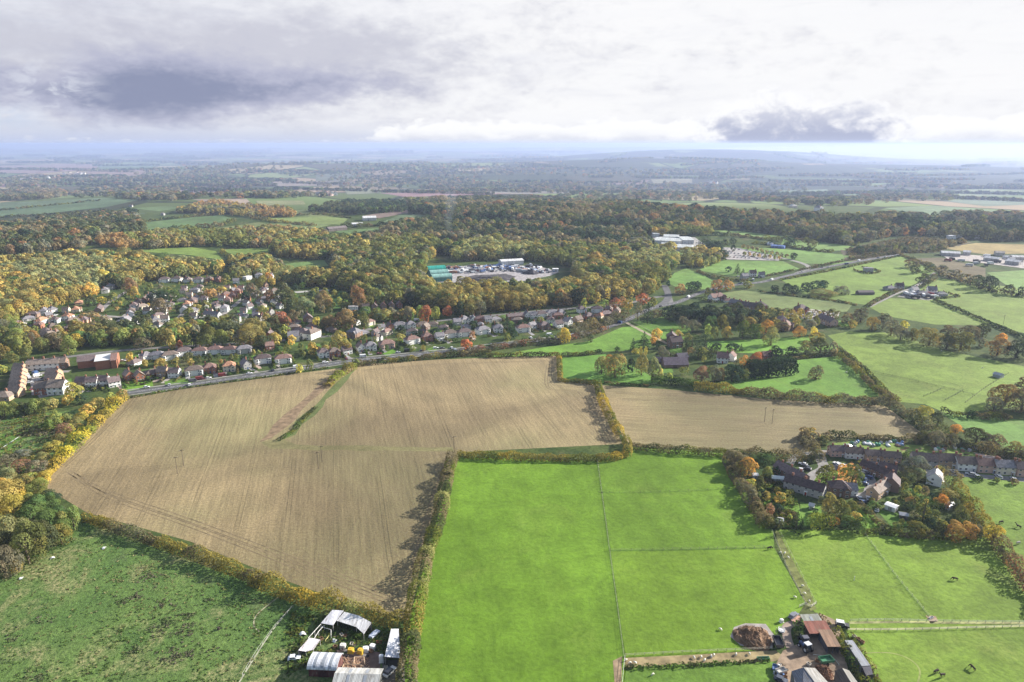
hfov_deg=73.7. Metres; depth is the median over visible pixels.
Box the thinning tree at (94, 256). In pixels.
[85,255,104,260]
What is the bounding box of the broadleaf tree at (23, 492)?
[13,490,32,501]
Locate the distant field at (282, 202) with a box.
[256,201,304,204]
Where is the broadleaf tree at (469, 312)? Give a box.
[464,302,474,315]
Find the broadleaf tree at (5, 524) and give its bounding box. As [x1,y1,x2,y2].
[0,514,7,544]
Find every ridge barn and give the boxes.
[790,667,826,681]
[834,668,856,681]
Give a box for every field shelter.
[855,290,874,294]
[992,372,1004,377]
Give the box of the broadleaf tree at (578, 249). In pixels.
[574,247,585,254]
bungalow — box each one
[0,388,14,401]
[21,314,35,321]
[74,300,82,304]
[125,356,141,366]
[143,366,155,376]
[177,296,187,301]
[236,311,248,317]
[290,319,300,323]
[325,326,337,331]
[416,319,426,326]
[428,320,437,326]
[438,323,448,328]
[461,323,470,328]
[492,315,501,321]
[788,203,797,207]
[883,284,896,290]
[914,289,929,295]
[934,290,947,295]
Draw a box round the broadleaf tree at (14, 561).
[9,560,22,573]
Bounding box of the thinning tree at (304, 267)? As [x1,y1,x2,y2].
[299,265,318,272]
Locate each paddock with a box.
[562,354,660,385]
[599,447,773,549]
[611,548,804,657]
[624,661,774,681]
[775,529,1023,681]
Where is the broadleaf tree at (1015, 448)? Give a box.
[1004,441,1023,454]
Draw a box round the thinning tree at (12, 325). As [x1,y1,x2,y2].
[8,321,18,330]
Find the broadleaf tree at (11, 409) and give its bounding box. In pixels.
[8,400,21,416]
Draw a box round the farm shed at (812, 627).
[803,620,830,637]
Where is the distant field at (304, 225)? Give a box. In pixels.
[255,222,329,227]
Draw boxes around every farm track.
[625,650,780,666]
[782,621,799,647]
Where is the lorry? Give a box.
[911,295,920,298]
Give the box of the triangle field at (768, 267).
[700,260,798,275]
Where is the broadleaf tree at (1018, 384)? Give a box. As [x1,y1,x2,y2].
[1014,377,1023,392]
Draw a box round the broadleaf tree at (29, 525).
[5,520,48,566]
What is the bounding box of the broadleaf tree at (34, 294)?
[23,292,38,308]
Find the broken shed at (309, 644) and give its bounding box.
[298,638,320,655]
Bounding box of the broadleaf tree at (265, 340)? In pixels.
[254,335,273,348]
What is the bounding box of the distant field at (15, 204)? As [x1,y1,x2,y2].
[0,198,114,207]
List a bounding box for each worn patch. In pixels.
[613,656,621,681]
[926,615,937,622]
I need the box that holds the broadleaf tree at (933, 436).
[924,430,948,447]
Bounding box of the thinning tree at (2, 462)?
[0,454,18,467]
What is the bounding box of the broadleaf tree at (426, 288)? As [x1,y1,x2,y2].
[418,285,436,293]
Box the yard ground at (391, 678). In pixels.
[382,660,404,681]
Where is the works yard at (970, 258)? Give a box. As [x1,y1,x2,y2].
[944,254,1023,267]
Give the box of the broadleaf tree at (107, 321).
[96,319,117,330]
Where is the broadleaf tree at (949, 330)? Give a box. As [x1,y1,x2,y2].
[939,325,958,334]
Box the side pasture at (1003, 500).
[944,473,1023,570]
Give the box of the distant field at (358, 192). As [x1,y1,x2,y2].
[346,189,378,193]
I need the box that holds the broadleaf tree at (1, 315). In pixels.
[0,309,11,321]
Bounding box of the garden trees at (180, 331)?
[0,237,1023,559]
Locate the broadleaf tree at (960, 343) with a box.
[947,332,975,351]
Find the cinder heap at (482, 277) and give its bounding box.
[461,276,510,280]
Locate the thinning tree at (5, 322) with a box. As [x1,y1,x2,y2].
[0,319,8,329]
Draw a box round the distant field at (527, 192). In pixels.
[469,191,568,193]
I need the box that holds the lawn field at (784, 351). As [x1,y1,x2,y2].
[773,344,839,354]
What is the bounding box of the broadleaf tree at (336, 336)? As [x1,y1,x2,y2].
[330,330,346,348]
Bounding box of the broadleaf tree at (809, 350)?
[798,340,815,355]
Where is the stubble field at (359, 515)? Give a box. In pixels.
[41,356,621,618]
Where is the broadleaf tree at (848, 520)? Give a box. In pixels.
[840,514,857,530]
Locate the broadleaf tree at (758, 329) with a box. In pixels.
[748,324,763,338]
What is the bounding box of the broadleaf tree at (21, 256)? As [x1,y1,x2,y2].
[16,255,29,263]
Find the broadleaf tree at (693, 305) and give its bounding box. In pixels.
[683,302,702,317]
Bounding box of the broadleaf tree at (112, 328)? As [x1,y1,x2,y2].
[100,327,121,341]
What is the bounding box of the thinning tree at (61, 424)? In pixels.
[55,422,71,436]
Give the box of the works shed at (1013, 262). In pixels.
[1005,259,1023,265]
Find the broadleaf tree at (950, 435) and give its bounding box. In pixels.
[941,433,959,448]
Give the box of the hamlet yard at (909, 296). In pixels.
[897,294,942,299]
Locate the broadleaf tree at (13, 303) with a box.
[7,299,27,316]
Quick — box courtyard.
[32,377,40,394]
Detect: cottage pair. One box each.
[827,443,846,456]
[844,444,864,458]
[864,447,883,461]
[881,448,902,463]
[909,449,938,468]
[935,450,958,468]
[955,453,977,471]
[976,455,1000,473]
[993,457,1017,475]
[1015,458,1023,476]
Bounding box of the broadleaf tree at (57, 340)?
[54,338,64,350]
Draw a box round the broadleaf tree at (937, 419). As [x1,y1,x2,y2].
[930,411,943,424]
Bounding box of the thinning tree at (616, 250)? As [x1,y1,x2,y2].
[605,248,622,253]
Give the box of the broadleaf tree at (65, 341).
[60,335,77,354]
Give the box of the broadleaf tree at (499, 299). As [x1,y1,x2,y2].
[492,293,512,310]
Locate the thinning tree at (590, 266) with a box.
[581,263,597,270]
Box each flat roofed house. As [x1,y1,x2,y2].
[243,275,251,279]
[348,305,357,310]
[863,267,873,271]
[946,235,955,238]
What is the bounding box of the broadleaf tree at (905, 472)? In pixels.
[901,466,925,480]
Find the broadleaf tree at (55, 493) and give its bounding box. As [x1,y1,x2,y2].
[32,489,62,506]
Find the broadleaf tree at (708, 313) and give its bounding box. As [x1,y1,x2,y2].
[698,306,718,320]
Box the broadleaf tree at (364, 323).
[356,311,369,329]
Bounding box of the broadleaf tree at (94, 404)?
[87,397,105,408]
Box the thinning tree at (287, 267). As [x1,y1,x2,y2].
[273,265,292,274]
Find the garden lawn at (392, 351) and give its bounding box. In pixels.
[383,349,395,355]
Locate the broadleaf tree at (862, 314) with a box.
[853,308,868,322]
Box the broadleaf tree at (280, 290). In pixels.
[274,282,294,302]
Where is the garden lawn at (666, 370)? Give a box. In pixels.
[651,362,672,373]
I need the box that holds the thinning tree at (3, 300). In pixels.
[0,298,12,305]
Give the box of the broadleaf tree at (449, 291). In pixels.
[436,290,461,306]
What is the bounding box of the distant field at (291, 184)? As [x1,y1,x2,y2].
[273,180,353,185]
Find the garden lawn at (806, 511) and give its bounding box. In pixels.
[800,502,821,526]
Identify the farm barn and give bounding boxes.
[325,225,347,231]
[362,216,375,220]
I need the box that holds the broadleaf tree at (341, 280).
[336,274,347,288]
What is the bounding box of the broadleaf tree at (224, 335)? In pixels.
[213,329,228,344]
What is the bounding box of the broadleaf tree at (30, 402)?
[26,398,40,414]
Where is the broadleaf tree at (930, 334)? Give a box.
[915,327,946,345]
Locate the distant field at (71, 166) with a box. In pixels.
[0,164,98,172]
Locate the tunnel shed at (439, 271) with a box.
[428,269,448,276]
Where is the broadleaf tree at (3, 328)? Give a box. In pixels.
[0,326,13,341]
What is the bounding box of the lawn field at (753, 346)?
[708,336,813,352]
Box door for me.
[318,671,327,676]
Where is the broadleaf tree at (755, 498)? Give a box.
[751,496,759,507]
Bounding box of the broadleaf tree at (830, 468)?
[815,464,836,482]
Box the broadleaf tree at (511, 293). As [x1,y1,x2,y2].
[493,289,521,309]
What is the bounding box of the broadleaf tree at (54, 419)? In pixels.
[44,409,63,426]
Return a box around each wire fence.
[598,466,623,651]
[613,545,773,549]
[866,534,927,613]
[876,371,972,394]
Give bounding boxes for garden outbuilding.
[675,352,688,359]
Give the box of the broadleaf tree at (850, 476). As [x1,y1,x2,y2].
[840,464,864,484]
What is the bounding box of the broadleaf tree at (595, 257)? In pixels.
[586,254,605,260]
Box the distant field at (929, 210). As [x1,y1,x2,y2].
[887,206,996,214]
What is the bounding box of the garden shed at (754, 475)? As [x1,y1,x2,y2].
[752,473,758,478]
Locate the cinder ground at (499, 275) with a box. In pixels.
[460,274,515,281]
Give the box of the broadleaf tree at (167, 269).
[159,267,177,279]
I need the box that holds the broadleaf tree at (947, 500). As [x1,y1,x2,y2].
[933,494,949,508]
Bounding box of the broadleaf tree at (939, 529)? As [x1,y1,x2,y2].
[935,523,951,539]
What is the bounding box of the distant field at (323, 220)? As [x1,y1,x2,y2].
[266,216,347,224]
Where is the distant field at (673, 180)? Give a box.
[651,179,691,182]
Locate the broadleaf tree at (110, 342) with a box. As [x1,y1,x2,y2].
[106,330,118,344]
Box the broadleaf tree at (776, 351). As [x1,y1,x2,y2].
[768,345,783,358]
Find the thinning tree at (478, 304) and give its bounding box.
[474,299,485,314]
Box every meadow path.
[239,606,291,681]
[253,597,277,631]
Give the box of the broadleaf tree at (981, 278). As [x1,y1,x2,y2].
[970,275,987,287]
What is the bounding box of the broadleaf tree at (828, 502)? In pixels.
[820,492,841,516]
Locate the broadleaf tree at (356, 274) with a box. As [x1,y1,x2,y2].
[346,271,363,280]
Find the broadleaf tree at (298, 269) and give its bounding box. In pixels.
[292,267,303,279]
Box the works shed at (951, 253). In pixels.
[940,251,960,256]
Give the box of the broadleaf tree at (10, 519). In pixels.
[4,514,17,529]
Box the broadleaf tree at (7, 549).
[0,545,24,578]
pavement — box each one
[126,331,583,390]
[128,354,434,395]
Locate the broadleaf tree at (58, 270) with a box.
[45,268,63,274]
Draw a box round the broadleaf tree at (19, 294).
[6,290,31,303]
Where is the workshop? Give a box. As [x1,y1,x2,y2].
[498,258,523,265]
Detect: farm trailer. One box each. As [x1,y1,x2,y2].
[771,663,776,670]
[772,635,783,647]
[775,666,788,674]
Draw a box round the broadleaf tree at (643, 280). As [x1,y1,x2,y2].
[637,277,649,291]
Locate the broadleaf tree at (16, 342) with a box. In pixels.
[7,335,22,354]
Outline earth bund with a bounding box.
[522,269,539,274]
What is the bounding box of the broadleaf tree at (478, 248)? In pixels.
[473,245,495,258]
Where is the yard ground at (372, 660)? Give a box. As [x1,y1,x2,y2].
[341,651,380,667]
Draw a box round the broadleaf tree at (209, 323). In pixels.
[202,319,222,331]
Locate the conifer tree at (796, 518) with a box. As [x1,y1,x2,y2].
[786,511,804,534]
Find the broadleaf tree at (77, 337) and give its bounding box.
[67,333,84,347]
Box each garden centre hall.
[651,233,659,236]
[655,237,681,243]
[663,234,678,237]
[674,244,692,250]
[677,236,693,243]
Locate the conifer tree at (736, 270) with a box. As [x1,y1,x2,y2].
[734,264,740,273]
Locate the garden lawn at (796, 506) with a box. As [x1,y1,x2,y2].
[757,486,802,524]
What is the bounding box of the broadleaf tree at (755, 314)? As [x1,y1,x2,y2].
[749,310,761,320]
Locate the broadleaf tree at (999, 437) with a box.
[983,434,1007,448]
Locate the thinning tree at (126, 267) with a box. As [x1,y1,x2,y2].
[120,266,133,271]
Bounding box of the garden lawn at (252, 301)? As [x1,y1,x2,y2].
[250,295,267,305]
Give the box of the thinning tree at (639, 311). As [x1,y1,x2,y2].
[632,301,643,319]
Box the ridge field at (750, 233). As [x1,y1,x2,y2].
[714,230,794,239]
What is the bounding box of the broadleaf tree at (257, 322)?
[241,318,266,336]
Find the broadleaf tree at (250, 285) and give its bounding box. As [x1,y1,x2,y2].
[246,282,256,295]
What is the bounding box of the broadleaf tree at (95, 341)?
[88,329,108,346]
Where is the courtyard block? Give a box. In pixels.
[94,353,110,369]
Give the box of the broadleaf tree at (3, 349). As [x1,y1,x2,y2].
[0,343,9,359]
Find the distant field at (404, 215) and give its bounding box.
[384,213,426,222]
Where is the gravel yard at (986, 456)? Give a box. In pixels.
[974,452,1003,459]
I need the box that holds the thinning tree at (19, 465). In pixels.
[5,458,30,473]
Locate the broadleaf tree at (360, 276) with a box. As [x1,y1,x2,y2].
[353,274,372,281]
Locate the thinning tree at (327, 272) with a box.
[324,271,335,285]
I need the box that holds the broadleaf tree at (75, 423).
[65,416,83,427]
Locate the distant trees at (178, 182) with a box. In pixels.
[0,147,1023,221]
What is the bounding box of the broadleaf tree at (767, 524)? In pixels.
[762,515,774,527]
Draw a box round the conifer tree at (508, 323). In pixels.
[503,316,512,330]
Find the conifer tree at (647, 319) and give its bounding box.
[640,303,655,323]
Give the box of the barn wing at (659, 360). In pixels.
[654,357,661,364]
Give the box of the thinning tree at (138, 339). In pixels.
[133,336,154,348]
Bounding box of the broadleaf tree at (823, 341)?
[811,338,829,352]
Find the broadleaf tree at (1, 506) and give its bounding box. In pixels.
[0,490,8,515]
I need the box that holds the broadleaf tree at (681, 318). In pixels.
[676,316,689,328]
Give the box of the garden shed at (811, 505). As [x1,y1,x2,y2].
[808,502,814,509]
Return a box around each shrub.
[14,449,33,457]
[23,460,50,474]
[35,469,52,485]
[36,451,51,461]
[43,440,63,451]
[51,433,65,441]
[62,423,75,431]
[74,411,88,420]
[408,331,424,337]
[682,333,691,340]
[808,288,837,297]
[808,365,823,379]
[833,285,849,294]
[938,488,960,501]
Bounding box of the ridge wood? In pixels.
[0,186,1023,253]
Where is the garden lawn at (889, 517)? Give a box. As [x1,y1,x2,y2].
[879,510,908,526]
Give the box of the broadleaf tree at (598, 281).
[588,279,603,285]
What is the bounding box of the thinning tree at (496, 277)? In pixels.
[490,276,502,283]
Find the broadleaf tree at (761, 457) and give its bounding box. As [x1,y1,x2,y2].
[750,453,774,465]
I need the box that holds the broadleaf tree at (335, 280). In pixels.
[326,272,338,285]
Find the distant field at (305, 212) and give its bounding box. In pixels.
[296,210,342,216]
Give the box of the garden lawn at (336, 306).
[332,291,342,308]
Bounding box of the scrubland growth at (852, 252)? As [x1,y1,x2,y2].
[846,235,966,259]
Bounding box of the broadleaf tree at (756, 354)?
[749,351,762,361]
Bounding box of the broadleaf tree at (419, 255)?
[413,253,426,262]
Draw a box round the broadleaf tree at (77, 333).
[67,331,87,346]
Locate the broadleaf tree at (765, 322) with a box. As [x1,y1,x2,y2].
[760,319,772,334]
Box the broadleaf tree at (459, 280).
[455,276,472,286]
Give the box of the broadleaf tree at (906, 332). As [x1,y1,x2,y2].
[893,325,910,339]
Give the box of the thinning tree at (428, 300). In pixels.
[420,293,438,308]
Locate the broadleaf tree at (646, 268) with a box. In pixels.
[633,265,651,274]
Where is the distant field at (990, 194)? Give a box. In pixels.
[929,189,1020,195]
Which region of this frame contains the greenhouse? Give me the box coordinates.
[771,475,783,481]
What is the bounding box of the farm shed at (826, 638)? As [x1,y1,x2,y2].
[818,630,840,652]
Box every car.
[287,654,300,660]
[774,674,787,681]
[788,611,798,618]
[835,619,849,628]
[965,471,975,475]
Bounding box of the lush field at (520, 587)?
[403,457,625,681]
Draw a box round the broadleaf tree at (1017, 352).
[1003,339,1023,358]
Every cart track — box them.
[845,625,1023,629]
[848,621,1023,623]
[865,652,920,681]
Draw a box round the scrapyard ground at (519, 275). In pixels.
[443,265,557,282]
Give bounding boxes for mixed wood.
[268,232,681,312]
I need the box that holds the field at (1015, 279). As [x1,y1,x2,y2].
[988,270,1023,288]
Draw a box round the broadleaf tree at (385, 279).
[372,276,390,285]
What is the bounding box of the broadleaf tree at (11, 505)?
[0,493,33,518]
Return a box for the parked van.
[188,378,196,381]
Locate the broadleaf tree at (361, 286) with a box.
[357,283,369,295]
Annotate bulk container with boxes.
[339,643,345,649]
[347,647,354,653]
[357,647,363,654]
[362,646,368,652]
[369,643,375,650]
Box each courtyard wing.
[76,354,95,368]
[110,352,119,368]
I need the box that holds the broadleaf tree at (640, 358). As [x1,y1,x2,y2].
[634,352,648,374]
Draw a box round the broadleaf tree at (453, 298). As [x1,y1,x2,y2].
[438,294,459,311]
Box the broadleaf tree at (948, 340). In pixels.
[938,334,955,349]
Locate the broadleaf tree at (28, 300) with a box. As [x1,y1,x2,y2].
[16,296,39,312]
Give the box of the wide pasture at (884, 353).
[828,332,1023,412]
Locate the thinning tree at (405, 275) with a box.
[400,272,413,279]
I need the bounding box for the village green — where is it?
[814,471,864,489]
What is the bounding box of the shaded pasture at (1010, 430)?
[944,414,1023,449]
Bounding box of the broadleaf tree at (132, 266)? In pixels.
[125,262,142,271]
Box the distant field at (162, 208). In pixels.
[135,206,175,210]
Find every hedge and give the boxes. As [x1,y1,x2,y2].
[0,199,100,209]
[0,209,106,217]
[31,391,129,477]
[80,510,268,586]
[119,363,140,367]
[127,366,327,398]
[143,218,235,230]
[144,212,220,221]
[219,249,233,264]
[246,568,346,613]
[248,215,316,225]
[273,212,351,217]
[276,406,317,440]
[323,362,356,386]
[338,597,408,632]
[340,219,401,228]
[350,230,376,234]
[354,349,491,365]
[395,449,457,681]
[457,450,628,462]
[464,325,608,352]
[486,350,559,357]
[556,352,562,380]
[559,378,598,384]
[561,349,602,356]
[568,308,629,333]
[593,379,626,439]
[604,380,650,386]
[621,435,632,456]
[625,657,770,669]
[632,442,726,456]
[651,376,701,387]
[693,381,899,406]
[696,270,748,281]
[701,297,715,302]
[710,230,859,245]
[721,456,772,527]
[726,302,840,313]
[727,445,822,463]
[743,356,799,378]
[751,241,833,252]
[757,268,795,277]
[757,289,857,305]
[780,255,899,279]
[784,351,833,359]
[792,618,805,638]
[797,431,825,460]
[797,613,831,624]
[798,251,894,271]
[806,511,836,531]
[828,429,929,444]
[829,349,896,401]
[831,625,871,681]
[838,348,901,401]
[847,631,881,681]
[853,266,880,273]
[857,500,890,529]
[860,527,949,540]
[865,288,901,306]
[885,400,950,438]
[898,253,943,272]
[933,298,1023,337]
[937,291,959,298]
[938,273,1023,296]
[940,406,1013,420]
[942,467,998,530]
[945,436,1023,459]
[986,531,1023,590]
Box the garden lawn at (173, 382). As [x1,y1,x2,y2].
[164,379,192,385]
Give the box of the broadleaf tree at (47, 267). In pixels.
[40,265,52,271]
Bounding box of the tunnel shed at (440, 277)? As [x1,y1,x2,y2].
[430,273,451,281]
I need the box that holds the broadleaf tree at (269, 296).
[265,289,274,299]
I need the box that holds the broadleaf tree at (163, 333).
[156,327,174,345]
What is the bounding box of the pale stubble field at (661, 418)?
[602,385,920,454]
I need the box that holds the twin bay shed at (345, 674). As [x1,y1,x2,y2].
[332,667,383,681]
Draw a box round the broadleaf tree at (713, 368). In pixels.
[710,364,721,381]
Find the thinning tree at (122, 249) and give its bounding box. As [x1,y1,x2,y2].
[116,247,132,256]
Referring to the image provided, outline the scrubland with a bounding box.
[841,236,971,260]
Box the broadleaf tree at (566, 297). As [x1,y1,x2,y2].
[552,292,572,306]
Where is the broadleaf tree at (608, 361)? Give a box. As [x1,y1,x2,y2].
[604,354,615,372]
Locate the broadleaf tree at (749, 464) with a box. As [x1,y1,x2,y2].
[738,457,758,477]
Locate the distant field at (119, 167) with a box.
[99,164,156,169]
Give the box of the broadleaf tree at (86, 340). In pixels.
[80,332,91,344]
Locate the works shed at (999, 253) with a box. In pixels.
[994,251,1004,255]
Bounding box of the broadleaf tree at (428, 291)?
[416,289,440,307]
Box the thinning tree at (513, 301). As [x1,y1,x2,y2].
[505,295,521,309]
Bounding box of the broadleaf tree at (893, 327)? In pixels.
[882,319,900,334]
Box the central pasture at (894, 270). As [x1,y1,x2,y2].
[781,255,937,304]
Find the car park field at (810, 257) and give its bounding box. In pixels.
[736,247,853,264]
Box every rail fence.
[242,613,287,675]
[625,647,762,655]
[848,625,1019,630]
[850,618,1019,622]
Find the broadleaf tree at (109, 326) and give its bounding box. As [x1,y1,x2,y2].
[94,323,122,333]
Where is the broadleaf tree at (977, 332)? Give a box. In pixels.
[959,325,980,338]
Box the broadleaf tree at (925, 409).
[913,405,933,418]
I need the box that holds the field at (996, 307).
[920,278,1023,332]
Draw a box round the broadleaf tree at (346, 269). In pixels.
[340,267,352,272]
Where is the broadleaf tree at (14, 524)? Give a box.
[0,515,28,553]
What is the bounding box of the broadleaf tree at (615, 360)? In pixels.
[604,353,626,378]
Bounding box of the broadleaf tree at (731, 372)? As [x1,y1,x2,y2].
[723,364,744,382]
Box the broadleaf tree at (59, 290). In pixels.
[48,287,68,304]
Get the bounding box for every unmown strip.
[597,462,624,657]
[599,487,735,492]
[611,547,771,550]
[864,533,928,615]
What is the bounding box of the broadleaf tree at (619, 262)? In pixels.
[612,260,625,266]
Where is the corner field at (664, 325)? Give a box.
[634,317,690,340]
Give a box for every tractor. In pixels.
[797,634,810,641]
[797,640,813,653]
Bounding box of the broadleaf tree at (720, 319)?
[717,314,728,328]
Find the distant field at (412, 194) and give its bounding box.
[383,192,507,196]
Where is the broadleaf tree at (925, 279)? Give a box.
[915,273,930,286]
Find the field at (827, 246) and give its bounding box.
[781,239,851,250]
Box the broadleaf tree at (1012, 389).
[987,384,1019,402]
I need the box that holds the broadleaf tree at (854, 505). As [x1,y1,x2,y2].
[846,500,859,513]
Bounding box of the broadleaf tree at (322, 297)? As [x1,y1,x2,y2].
[316,290,332,308]
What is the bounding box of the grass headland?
[261,438,453,450]
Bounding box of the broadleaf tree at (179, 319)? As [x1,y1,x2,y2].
[172,317,185,327]
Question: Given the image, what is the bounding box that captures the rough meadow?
[0,522,403,681]
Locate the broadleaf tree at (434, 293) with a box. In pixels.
[422,291,438,307]
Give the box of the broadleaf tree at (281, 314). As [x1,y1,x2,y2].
[271,311,291,324]
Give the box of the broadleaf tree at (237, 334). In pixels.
[232,330,248,343]
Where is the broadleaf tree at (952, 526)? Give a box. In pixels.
[944,519,968,543]
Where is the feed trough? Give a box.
[757,656,769,659]
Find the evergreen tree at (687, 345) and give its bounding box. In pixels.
[681,339,691,350]
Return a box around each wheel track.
[62,399,140,466]
[65,399,143,466]
[66,472,392,597]
[70,470,395,594]
[74,477,390,604]
[76,474,394,601]
[363,360,541,369]
[363,361,535,370]
[411,464,443,567]
[416,464,447,567]
[544,365,602,444]
[547,364,605,443]
[548,361,609,441]
[551,366,612,440]
[619,392,870,410]
[619,393,868,411]
[622,398,869,416]
[622,399,866,417]
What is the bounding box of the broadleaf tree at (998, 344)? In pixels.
[985,337,1011,355]
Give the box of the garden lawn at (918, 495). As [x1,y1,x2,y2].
[904,487,936,503]
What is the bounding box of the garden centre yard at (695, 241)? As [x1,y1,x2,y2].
[651,236,701,244]
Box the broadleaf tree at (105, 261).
[97,259,114,267]
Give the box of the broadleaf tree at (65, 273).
[47,271,76,281]
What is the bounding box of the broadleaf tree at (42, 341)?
[34,337,49,352]
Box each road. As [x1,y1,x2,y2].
[25,296,672,362]
[29,315,241,326]
[30,370,70,397]
[96,292,126,314]
[127,254,897,393]
[217,298,243,319]
[651,285,671,307]
[782,258,810,272]
[786,451,822,463]
[807,450,879,497]
[898,468,1023,481]
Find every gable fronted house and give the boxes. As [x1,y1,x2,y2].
[45,328,60,336]
[122,367,133,380]
[133,368,145,381]
[239,356,251,369]
[355,340,364,351]
[371,302,377,308]
[380,301,386,309]
[386,320,393,328]
[388,300,394,308]
[395,299,402,308]
[523,309,529,317]
[563,315,572,325]
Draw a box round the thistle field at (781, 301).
[722,290,851,311]
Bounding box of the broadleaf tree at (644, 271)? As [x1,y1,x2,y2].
[635,269,647,277]
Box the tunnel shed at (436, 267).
[426,265,445,272]
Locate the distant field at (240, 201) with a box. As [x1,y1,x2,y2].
[193,199,249,204]
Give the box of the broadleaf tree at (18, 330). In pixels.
[2,327,24,340]
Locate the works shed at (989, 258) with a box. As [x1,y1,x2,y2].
[983,256,1001,261]
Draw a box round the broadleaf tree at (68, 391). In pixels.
[63,382,84,400]
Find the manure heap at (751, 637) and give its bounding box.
[732,625,772,650]
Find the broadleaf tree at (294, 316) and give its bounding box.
[287,309,299,320]
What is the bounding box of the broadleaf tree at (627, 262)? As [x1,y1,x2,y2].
[619,261,633,267]
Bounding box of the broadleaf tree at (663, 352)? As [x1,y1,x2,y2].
[654,346,669,356]
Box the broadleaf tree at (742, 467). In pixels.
[733,462,747,475]
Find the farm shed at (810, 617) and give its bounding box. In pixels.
[800,614,820,624]
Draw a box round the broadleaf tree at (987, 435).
[981,434,995,445]
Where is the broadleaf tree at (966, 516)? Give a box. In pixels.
[955,504,970,522]
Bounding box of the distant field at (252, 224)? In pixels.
[220,222,265,228]
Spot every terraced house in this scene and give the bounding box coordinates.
[26,356,59,370]
[94,303,103,312]
[203,309,221,317]
[506,311,523,319]
[728,297,748,306]
[737,300,757,310]
[773,459,809,478]
[783,472,827,498]
[817,312,838,326]
[859,458,891,478]
[866,476,891,500]
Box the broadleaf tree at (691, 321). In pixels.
[685,319,701,332]
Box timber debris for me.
[342,657,369,667]
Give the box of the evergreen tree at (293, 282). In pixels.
[285,272,300,285]
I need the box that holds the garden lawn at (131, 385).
[121,380,152,390]
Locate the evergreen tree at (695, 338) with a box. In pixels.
[683,332,699,349]
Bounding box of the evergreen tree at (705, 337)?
[695,332,713,349]
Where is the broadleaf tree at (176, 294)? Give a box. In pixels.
[158,289,182,301]
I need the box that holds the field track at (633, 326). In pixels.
[626,323,666,343]
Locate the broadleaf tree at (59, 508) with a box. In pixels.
[44,505,65,518]
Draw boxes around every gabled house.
[7,380,25,389]
[7,384,25,397]
[8,372,26,380]
[8,376,26,385]
[9,368,26,375]
[10,365,27,372]
[11,361,26,368]
[32,379,47,394]
[39,328,51,336]
[43,310,52,317]
[43,370,62,380]
[44,366,63,375]
[45,376,70,394]
[52,354,69,368]
[61,306,70,312]
[74,375,86,385]
[84,374,97,387]
[97,373,110,385]
[106,374,120,387]
[121,314,131,321]
[126,309,133,316]
[142,306,151,313]
[155,364,167,376]
[160,313,168,322]
[167,365,181,377]
[179,304,187,312]
[186,291,192,297]
[189,311,197,317]
[191,306,198,312]
[218,294,224,300]
[232,277,239,283]
[239,306,247,312]
[242,299,250,305]
[245,302,253,309]
[253,314,263,321]
[255,298,263,303]
[263,328,273,339]
[264,340,274,350]
[267,307,274,313]
[275,302,283,308]
[287,329,299,341]
[302,311,312,322]
[341,344,352,354]
[371,327,379,334]
[377,322,385,330]
[419,328,428,335]
[421,321,430,329]
[434,330,444,340]
[452,316,461,325]
[484,314,491,322]
[527,320,536,328]
[529,310,537,318]
[552,318,563,327]
[572,314,583,322]
[612,306,620,312]
[666,329,676,337]
[666,333,682,347]
[708,292,719,301]
[716,351,728,363]
[728,349,736,361]
[740,272,748,279]
[748,269,756,275]
[758,271,764,277]
[759,349,771,359]
[845,480,858,495]
[879,461,897,473]
[883,469,900,492]
[894,281,904,289]
[908,285,919,292]
[926,285,937,293]
[926,465,943,486]
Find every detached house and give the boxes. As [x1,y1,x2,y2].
[26,310,40,317]
[33,320,44,328]
[34,316,48,322]
[38,306,47,315]
[46,322,57,327]
[48,304,57,312]
[49,315,60,322]
[61,311,74,320]
[65,316,79,323]
[71,306,82,313]
[80,315,91,322]
[101,286,109,293]
[105,283,114,289]
[129,301,139,307]
[133,298,144,303]
[136,302,148,309]
[139,350,150,359]
[148,349,163,359]
[150,315,159,322]
[151,311,164,317]
[152,320,163,327]
[158,277,169,282]
[161,349,177,360]
[170,275,182,281]
[174,346,191,356]
[179,287,187,293]
[183,275,191,282]
[183,300,192,306]
[184,363,203,376]
[187,296,197,302]
[189,287,199,292]
[191,345,207,355]
[192,276,204,282]
[193,293,201,300]
[203,361,216,373]
[204,275,213,281]
[207,344,222,354]
[212,302,220,309]
[214,275,220,281]
[219,303,229,311]
[220,291,229,296]
[220,344,236,354]
[222,359,235,371]
[223,296,232,303]
[228,292,237,297]
[233,287,242,293]
[236,343,251,354]
[253,352,271,364]
[255,271,261,277]
[260,295,269,301]
[274,352,291,364]
[288,323,299,330]
[291,325,307,338]
[301,327,320,339]
[305,323,316,328]
[316,346,329,357]
[328,346,340,357]
[346,325,362,338]
[364,340,376,350]
[366,319,375,326]
[371,333,382,340]
[377,338,395,349]
[380,327,392,336]
[392,320,405,329]
[403,334,419,344]
[406,320,415,328]
[406,327,417,335]
[421,331,432,341]
[444,328,457,337]
[456,327,471,337]
[460,315,470,323]
[474,314,484,322]
[474,324,490,334]
[492,322,502,332]
[511,316,521,323]
[515,322,530,332]
[537,309,547,317]
[537,320,550,329]
[546,308,556,316]
[546,316,554,322]
[552,311,563,318]
[576,305,586,312]
[582,311,594,319]
[591,304,603,312]
[594,311,603,319]
[599,309,613,317]
[604,304,612,311]
[716,291,726,300]
[757,299,767,308]
[777,313,788,321]
[781,319,794,331]
[793,303,808,313]
[814,204,823,210]
[826,476,851,498]
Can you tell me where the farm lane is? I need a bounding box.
[871,272,935,306]
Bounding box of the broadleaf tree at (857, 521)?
[849,516,867,533]
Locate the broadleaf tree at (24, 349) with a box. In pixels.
[19,343,32,359]
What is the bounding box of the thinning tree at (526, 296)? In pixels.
[515,292,532,308]

